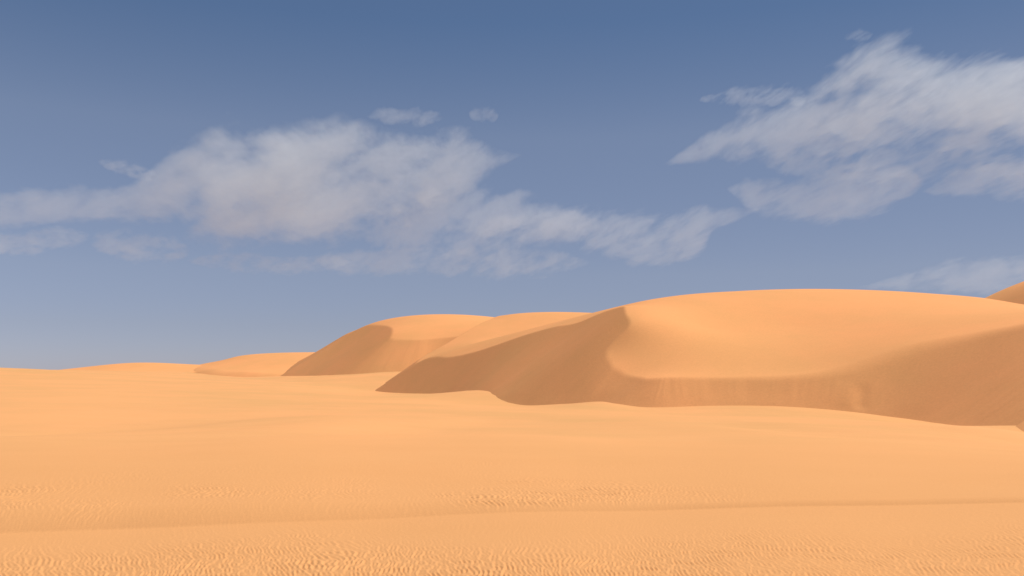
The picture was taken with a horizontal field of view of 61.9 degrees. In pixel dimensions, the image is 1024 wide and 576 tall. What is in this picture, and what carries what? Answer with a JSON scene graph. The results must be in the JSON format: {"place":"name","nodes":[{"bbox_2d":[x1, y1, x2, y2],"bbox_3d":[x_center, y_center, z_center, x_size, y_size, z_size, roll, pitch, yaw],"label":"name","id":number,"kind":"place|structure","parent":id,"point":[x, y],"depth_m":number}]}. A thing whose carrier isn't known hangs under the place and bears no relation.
{"place":"outdoors","nodes":[
{"label":"outdoors","id":0,"kind":"place"},
{"bbox_2d":[62,363,200,372],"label":"dune","id":1,"kind":"structure","parent":0,"point":[153,367],"depth_m":634.15},
{"bbox_2d":[194,352,314,376],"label":"dune","id":2,"kind":"structure","parent":0,"point":[265,364],"depth_m":603.14},
{"bbox_2d":[281,314,493,375],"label":"dune","id":3,"kind":"structure","parent":0,"point":[398,344],"depth_m":457.20},
{"bbox_2d":[387,312,589,381],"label":"dune","id":4,"kind":"structure","parent":0,"point":[497,326],"depth_m":386.77},
{"bbox_2d":[0,368,1023,575],"bbox_3d":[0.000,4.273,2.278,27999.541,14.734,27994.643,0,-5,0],"label":"ground","id":5,"kind":"structure","parent":0,"point":[138,473],"depth_m":11.88},
{"bbox_2d":[0,0,1023,369],"label":"sky","id":6,"kind":"structure","parent":0,"point":[197,182]},
{"bbox_2d":[375,289,1023,425],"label":"dune","id":7,"kind":"structure","parent":0,"point":[958,360],"depth_m":155.98},
{"bbox_2d":[986,281,1023,303],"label":"dune","id":8,"kind":"structure","parent":0,"point":[1014,293],"depth_m":444.92},
{"bbox_2d":[1015,422,1023,431],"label":"dune","id":9,"kind":"structure","parent":0,"point":[1020,426],"depth_m":80.88}
]}

